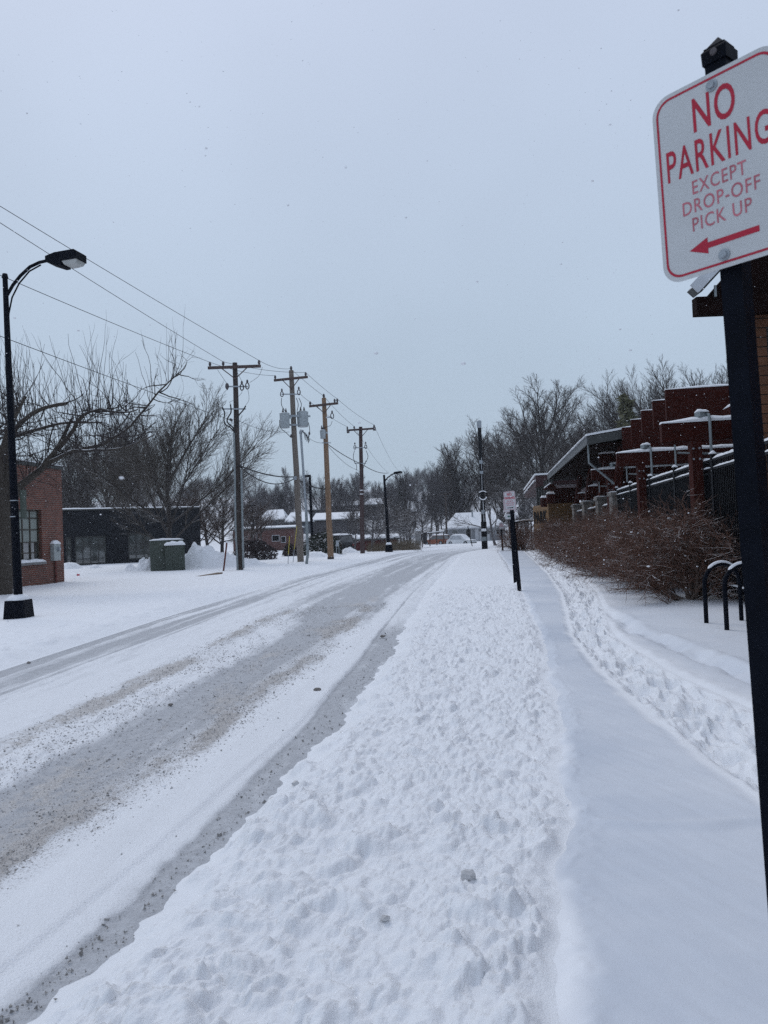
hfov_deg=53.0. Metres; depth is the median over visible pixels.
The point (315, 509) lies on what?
snowy house
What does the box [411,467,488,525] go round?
bare tree
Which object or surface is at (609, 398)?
bare tree
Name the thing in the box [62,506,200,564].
charcoal building
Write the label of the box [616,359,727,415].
bare tree
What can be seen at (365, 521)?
understory tree
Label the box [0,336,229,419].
power line
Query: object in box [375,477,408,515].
hillside tree
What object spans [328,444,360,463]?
cable
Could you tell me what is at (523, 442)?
bare tree
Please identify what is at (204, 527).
ornamental tree
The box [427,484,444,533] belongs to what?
hillside tree
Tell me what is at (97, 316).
power line
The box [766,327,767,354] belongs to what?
window
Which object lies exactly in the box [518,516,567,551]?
bare shrub
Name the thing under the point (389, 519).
roadside tree
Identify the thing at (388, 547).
street lamp
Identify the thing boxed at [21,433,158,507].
bare tree
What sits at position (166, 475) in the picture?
bare tree
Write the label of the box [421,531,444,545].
fence
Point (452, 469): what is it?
bare tree
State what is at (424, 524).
understory tree
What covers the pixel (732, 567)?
bike rack
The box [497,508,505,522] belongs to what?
understory tree
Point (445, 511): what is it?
utility pole
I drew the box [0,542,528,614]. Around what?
ground
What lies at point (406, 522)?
roadside tree
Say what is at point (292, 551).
evergreen shrub
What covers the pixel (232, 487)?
hillside tree
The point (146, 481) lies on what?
bare tree
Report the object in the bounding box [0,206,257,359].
power line
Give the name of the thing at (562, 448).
bare tree
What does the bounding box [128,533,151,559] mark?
window
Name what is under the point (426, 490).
bare tree
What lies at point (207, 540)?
ornamental tree
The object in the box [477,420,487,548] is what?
ringed pole
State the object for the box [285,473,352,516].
bare tree
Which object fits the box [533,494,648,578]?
bare shrub
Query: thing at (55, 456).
pollarded tree
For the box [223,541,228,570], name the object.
leaning post
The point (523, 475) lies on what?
bare tree
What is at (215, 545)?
hillside
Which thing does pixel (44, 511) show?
brick building
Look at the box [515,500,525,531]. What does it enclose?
understory tree
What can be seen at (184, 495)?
hillside tree
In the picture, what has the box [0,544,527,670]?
snowy roadside
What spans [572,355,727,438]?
bare tree
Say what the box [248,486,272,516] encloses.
hillside tree
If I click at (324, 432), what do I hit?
utility pole
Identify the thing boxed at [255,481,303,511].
bare tree
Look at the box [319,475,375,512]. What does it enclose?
bare tree
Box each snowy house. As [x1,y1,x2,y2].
[262,509,287,525]
[285,512,314,533]
[308,503,322,515]
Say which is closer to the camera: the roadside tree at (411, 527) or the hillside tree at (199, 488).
the roadside tree at (411, 527)
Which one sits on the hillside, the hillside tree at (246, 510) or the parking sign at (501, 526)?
the hillside tree at (246, 510)
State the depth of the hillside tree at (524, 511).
156.21 m
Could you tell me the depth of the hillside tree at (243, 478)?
280.80 m
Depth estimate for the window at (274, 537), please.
118.18 m
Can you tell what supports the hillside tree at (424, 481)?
on the hillside
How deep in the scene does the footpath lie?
6.93 m
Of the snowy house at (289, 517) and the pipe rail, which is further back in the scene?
the snowy house at (289, 517)
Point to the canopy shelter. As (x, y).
(581, 459)
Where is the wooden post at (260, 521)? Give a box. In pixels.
[260,502,261,542]
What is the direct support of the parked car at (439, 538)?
on the hillside
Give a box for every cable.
[240,467,293,483]
[243,466,293,477]
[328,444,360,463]
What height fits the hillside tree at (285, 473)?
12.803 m
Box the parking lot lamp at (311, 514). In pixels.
[305,475,314,549]
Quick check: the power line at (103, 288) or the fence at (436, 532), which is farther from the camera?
the fence at (436, 532)
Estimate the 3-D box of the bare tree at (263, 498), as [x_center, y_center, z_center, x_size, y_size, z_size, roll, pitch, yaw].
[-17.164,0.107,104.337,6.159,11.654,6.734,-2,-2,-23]
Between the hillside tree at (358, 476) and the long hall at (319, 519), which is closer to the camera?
the long hall at (319, 519)
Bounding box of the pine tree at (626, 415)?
[614,393,638,427]
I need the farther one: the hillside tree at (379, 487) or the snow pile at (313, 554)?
the hillside tree at (379, 487)
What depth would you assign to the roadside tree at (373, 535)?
63.06 m
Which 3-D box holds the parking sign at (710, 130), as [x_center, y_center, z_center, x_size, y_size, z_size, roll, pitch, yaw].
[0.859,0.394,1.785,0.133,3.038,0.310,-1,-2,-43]
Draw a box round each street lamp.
[1,249,86,619]
[383,471,402,551]
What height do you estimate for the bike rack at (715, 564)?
1.174 m
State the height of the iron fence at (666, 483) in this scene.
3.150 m
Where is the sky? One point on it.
(478, 173)
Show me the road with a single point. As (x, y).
(51, 907)
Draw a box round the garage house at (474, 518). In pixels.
[442,512,505,540]
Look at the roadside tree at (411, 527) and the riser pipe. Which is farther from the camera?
the roadside tree at (411, 527)
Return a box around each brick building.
[17,459,64,586]
[231,525,304,551]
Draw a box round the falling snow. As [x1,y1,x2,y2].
[0,3,754,805]
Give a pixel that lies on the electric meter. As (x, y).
(55, 549)
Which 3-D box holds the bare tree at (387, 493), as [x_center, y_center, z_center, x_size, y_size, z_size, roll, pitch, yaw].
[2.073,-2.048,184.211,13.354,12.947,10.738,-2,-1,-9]
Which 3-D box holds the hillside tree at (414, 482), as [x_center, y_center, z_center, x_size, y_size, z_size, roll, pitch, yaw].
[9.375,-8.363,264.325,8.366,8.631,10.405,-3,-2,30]
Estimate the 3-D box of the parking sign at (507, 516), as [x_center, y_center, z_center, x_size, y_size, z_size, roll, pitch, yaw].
[3.632,0.945,21.858,0.365,2.751,0.134,-3,-2,17]
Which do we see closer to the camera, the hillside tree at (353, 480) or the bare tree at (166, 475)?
the bare tree at (166, 475)
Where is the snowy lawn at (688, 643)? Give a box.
[535,549,752,709]
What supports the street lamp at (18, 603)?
on the snowy roadside
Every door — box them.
[475,529,478,540]
[479,531,489,540]
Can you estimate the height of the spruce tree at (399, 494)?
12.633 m
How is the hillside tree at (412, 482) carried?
on the hillside
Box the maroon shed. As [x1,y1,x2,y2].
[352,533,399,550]
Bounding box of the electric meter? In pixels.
[50,540,60,582]
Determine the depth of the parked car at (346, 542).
68.20 m
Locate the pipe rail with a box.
[515,519,532,543]
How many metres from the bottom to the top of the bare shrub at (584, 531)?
2.787 m
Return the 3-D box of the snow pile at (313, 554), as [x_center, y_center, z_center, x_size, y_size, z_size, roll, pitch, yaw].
[-4.154,2.932,51.946,4.750,0.599,4.000,-2,-1,0]
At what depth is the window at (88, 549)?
55.47 m
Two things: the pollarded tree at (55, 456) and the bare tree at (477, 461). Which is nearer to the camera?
the pollarded tree at (55, 456)
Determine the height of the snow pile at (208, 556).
1.528 m
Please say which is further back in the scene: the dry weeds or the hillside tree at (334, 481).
the hillside tree at (334, 481)
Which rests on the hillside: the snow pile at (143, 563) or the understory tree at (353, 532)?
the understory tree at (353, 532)
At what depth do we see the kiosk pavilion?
47.81 m
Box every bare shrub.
[493,518,538,550]
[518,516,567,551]
[521,512,573,552]
[523,502,588,558]
[526,512,586,554]
[529,506,607,566]
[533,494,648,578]
[539,504,626,571]
[558,496,661,583]
[567,493,722,593]
[576,478,744,603]
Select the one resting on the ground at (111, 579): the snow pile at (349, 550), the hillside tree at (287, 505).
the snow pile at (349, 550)
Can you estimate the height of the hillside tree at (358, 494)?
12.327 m
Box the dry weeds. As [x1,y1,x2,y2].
[365,539,422,551]
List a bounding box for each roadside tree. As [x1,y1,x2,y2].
[324,508,389,548]
[340,495,414,548]
[351,502,433,543]
[367,499,425,535]
[379,508,436,539]
[390,511,442,539]
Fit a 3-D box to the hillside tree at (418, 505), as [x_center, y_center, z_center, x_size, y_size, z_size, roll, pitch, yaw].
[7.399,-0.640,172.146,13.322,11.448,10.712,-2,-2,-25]
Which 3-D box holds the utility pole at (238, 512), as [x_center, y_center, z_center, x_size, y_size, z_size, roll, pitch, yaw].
[-6.847,-1.975,36.442,2.588,10.380,0.511,-2,-1,0]
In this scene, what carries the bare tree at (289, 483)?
on the hillside
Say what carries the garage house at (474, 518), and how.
on the hillside
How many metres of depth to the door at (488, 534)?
130.17 m
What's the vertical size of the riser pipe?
7.452 m
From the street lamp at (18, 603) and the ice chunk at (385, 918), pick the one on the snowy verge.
the ice chunk at (385, 918)
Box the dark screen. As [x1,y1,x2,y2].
[681,478,741,588]
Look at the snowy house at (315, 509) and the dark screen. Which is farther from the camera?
the snowy house at (315, 509)
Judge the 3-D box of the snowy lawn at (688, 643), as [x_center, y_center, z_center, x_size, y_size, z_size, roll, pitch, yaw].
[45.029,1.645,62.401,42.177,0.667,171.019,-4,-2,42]
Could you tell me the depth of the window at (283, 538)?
118.18 m
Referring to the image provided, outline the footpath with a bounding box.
[524,548,759,800]
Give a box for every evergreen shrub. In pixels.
[233,539,278,559]
[282,543,296,555]
[303,532,342,555]
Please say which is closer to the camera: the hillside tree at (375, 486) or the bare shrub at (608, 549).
the bare shrub at (608, 549)
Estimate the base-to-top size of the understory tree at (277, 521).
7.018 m
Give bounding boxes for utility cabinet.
[149,538,184,570]
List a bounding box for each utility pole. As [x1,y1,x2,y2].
[208,360,261,569]
[274,366,309,561]
[309,394,337,558]
[346,425,375,552]
[439,493,451,533]
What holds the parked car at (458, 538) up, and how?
on the hillside
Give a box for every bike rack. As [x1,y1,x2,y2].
[702,560,743,622]
[722,561,741,629]
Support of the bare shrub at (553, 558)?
on the snowy lawn at (688, 643)
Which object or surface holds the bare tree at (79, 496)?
on the ground at (111, 579)
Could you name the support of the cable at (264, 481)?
attached to the utility pole at (238, 512)
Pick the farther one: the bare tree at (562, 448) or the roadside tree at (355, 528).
the bare tree at (562, 448)
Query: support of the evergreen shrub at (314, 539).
on the ground at (111, 579)
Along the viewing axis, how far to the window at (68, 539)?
54.74 m
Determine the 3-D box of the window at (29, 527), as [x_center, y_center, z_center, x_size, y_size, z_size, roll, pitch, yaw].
[-13.953,0.942,30.024,0.080,2.070,1.505,-3,-1,9]
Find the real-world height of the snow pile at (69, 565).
0.580 m
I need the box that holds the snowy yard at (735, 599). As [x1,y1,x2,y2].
[710,583,744,603]
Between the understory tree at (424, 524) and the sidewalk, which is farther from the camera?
the understory tree at (424, 524)
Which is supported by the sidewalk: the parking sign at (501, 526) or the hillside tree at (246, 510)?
the parking sign at (501, 526)
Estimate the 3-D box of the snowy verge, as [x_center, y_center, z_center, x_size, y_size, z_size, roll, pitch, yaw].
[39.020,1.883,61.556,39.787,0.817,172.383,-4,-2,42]
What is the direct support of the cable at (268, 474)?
attached to the utility pole at (238, 512)
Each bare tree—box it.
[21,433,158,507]
[29,408,165,507]
[52,382,285,538]
[105,429,180,506]
[243,472,277,538]
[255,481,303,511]
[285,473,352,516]
[288,482,308,506]
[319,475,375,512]
[366,477,419,517]
[392,467,424,540]
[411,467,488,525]
[414,460,448,536]
[433,453,477,520]
[436,422,547,536]
[436,436,477,517]
[439,477,530,545]
[454,373,602,510]
[459,428,502,511]
[484,478,536,531]
[486,443,517,519]
[494,512,530,536]
[502,413,578,501]
[519,410,617,501]
[542,370,676,469]
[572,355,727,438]
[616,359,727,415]
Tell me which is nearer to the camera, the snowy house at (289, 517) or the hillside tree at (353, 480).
the snowy house at (289, 517)
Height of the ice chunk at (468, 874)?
0.059 m
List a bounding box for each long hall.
[313,512,359,535]
[325,498,383,519]
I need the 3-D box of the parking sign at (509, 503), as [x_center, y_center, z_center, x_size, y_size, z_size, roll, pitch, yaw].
[3.127,0.874,18.652,0.316,2.771,0.185,-3,-2,29]
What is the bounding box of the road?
[0,547,498,1023]
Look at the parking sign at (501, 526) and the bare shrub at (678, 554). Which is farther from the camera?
the parking sign at (501, 526)
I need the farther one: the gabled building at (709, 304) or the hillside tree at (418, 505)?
the hillside tree at (418, 505)
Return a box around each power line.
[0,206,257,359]
[0,275,208,361]
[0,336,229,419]
[1,223,222,361]
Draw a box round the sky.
[0,0,767,501]
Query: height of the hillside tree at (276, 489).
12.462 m
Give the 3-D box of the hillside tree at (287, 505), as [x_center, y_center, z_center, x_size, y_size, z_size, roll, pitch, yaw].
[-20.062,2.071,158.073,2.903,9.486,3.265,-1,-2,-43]
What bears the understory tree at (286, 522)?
on the hillside
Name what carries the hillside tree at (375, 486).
on the hillside
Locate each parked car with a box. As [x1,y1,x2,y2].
[321,533,355,551]
[425,534,449,544]
[446,534,476,543]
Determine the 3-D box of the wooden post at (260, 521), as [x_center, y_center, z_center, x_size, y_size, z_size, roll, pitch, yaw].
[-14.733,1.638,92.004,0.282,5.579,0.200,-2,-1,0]
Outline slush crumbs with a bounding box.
[0,603,389,926]
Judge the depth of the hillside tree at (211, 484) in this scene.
251.36 m
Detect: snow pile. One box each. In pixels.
[64,562,102,569]
[123,557,150,570]
[185,542,266,568]
[304,551,343,557]
[342,547,359,552]
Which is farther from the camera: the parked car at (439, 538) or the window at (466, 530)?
the window at (466, 530)
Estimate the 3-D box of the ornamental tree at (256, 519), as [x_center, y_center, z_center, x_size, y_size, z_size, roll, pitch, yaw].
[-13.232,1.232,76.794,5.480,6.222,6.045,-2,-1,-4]
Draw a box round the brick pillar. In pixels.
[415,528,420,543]
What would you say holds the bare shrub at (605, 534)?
on the snowy lawn at (688, 643)
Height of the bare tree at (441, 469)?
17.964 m
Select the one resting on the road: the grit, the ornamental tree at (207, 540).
the grit
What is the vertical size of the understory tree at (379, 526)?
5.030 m
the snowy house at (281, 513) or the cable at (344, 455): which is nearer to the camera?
the cable at (344, 455)
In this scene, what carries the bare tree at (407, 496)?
on the hillside
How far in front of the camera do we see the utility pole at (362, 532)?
57.32 m
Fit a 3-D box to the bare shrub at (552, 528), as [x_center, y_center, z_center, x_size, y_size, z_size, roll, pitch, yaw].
[9.044,1.292,36.964,3.857,2.818,4.122,-4,-2,39]
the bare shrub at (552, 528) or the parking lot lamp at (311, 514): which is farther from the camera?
the parking lot lamp at (311, 514)
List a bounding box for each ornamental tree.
[143,479,222,540]
[181,485,230,545]
[193,482,261,552]
[228,493,278,554]
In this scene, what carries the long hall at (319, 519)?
on the hillside
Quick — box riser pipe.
[299,429,309,563]
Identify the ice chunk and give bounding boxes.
[380,915,389,920]
[461,869,475,880]
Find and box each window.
[19,509,39,559]
[66,537,71,562]
[75,536,106,564]
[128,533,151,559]
[272,535,279,541]
[281,536,285,542]
[465,529,471,537]
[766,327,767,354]
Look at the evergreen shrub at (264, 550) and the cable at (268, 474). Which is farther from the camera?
the evergreen shrub at (264, 550)
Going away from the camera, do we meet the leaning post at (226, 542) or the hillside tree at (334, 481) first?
the leaning post at (226, 542)
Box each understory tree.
[267,516,305,538]
[268,513,286,525]
[338,505,356,534]
[356,506,371,534]
[370,505,384,533]
[376,517,382,533]
[380,508,413,542]
[410,510,444,540]
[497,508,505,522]
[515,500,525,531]
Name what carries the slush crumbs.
on the road
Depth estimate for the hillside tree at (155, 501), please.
203.54 m
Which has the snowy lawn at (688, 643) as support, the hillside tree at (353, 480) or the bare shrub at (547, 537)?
the bare shrub at (547, 537)
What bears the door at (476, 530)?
in the garage house at (474, 518)
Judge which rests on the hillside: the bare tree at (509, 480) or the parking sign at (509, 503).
the bare tree at (509, 480)
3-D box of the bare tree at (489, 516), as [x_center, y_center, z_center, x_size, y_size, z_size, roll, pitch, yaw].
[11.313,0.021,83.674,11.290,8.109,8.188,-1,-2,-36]
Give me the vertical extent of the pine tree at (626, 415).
12.588 m
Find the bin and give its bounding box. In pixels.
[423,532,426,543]
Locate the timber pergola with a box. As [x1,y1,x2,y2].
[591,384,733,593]
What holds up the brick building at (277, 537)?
on the hillside
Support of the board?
on the ground at (111, 579)
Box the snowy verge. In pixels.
[27,545,575,1023]
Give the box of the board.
[200,572,222,575]
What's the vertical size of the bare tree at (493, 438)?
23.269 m
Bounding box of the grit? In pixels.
[0,626,403,1023]
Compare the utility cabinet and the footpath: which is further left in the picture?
the utility cabinet
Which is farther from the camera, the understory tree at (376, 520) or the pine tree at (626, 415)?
the understory tree at (376, 520)
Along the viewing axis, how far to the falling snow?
10.58 m
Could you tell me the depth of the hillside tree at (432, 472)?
270.90 m
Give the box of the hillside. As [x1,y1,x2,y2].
[63,491,580,603]
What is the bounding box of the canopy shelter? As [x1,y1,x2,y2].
[547,426,647,522]
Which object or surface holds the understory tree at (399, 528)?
on the hillside
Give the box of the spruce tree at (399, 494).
[396,480,411,535]
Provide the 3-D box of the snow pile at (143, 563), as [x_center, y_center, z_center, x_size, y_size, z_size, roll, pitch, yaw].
[-12.881,2.823,40.954,3.250,0.850,3.000,-2,-1,0]
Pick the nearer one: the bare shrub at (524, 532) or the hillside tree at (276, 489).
the bare shrub at (524, 532)
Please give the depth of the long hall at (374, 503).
175.39 m
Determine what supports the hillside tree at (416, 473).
on the hillside
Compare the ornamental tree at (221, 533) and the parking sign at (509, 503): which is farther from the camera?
the ornamental tree at (221, 533)
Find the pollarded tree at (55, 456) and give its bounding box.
[0,313,204,594]
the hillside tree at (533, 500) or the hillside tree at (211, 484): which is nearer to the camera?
the hillside tree at (533, 500)
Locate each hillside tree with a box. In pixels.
[139,489,161,506]
[170,486,201,504]
[178,478,213,498]
[201,474,223,495]
[214,479,253,502]
[227,499,278,526]
[229,466,256,489]
[243,481,293,509]
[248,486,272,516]
[281,465,291,490]
[283,502,289,514]
[320,482,383,504]
[330,477,345,489]
[342,474,370,495]
[355,471,359,488]
[364,481,408,495]
[370,483,378,497]
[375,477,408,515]
[386,473,425,501]
[391,485,428,525]
[404,467,428,495]
[407,476,423,493]
[415,462,457,481]
[415,469,429,497]
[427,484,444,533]
[518,497,531,526]
[525,498,536,517]
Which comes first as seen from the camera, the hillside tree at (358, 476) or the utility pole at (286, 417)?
the utility pole at (286, 417)
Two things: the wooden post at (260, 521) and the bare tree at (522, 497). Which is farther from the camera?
the wooden post at (260, 521)
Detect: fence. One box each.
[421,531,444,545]
[615,438,767,597]
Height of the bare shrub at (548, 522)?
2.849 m
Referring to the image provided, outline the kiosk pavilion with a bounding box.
[523,473,596,548]
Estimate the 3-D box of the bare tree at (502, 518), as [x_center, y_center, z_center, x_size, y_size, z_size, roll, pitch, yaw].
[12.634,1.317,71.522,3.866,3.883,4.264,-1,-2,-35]
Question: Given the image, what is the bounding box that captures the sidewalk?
[499,548,767,1023]
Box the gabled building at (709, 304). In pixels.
[687,255,767,484]
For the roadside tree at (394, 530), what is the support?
on the ground at (111, 579)
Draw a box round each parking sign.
[499,523,503,550]
[503,491,521,590]
[503,499,516,582]
[653,37,767,906]
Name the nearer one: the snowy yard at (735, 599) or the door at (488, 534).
the snowy yard at (735, 599)

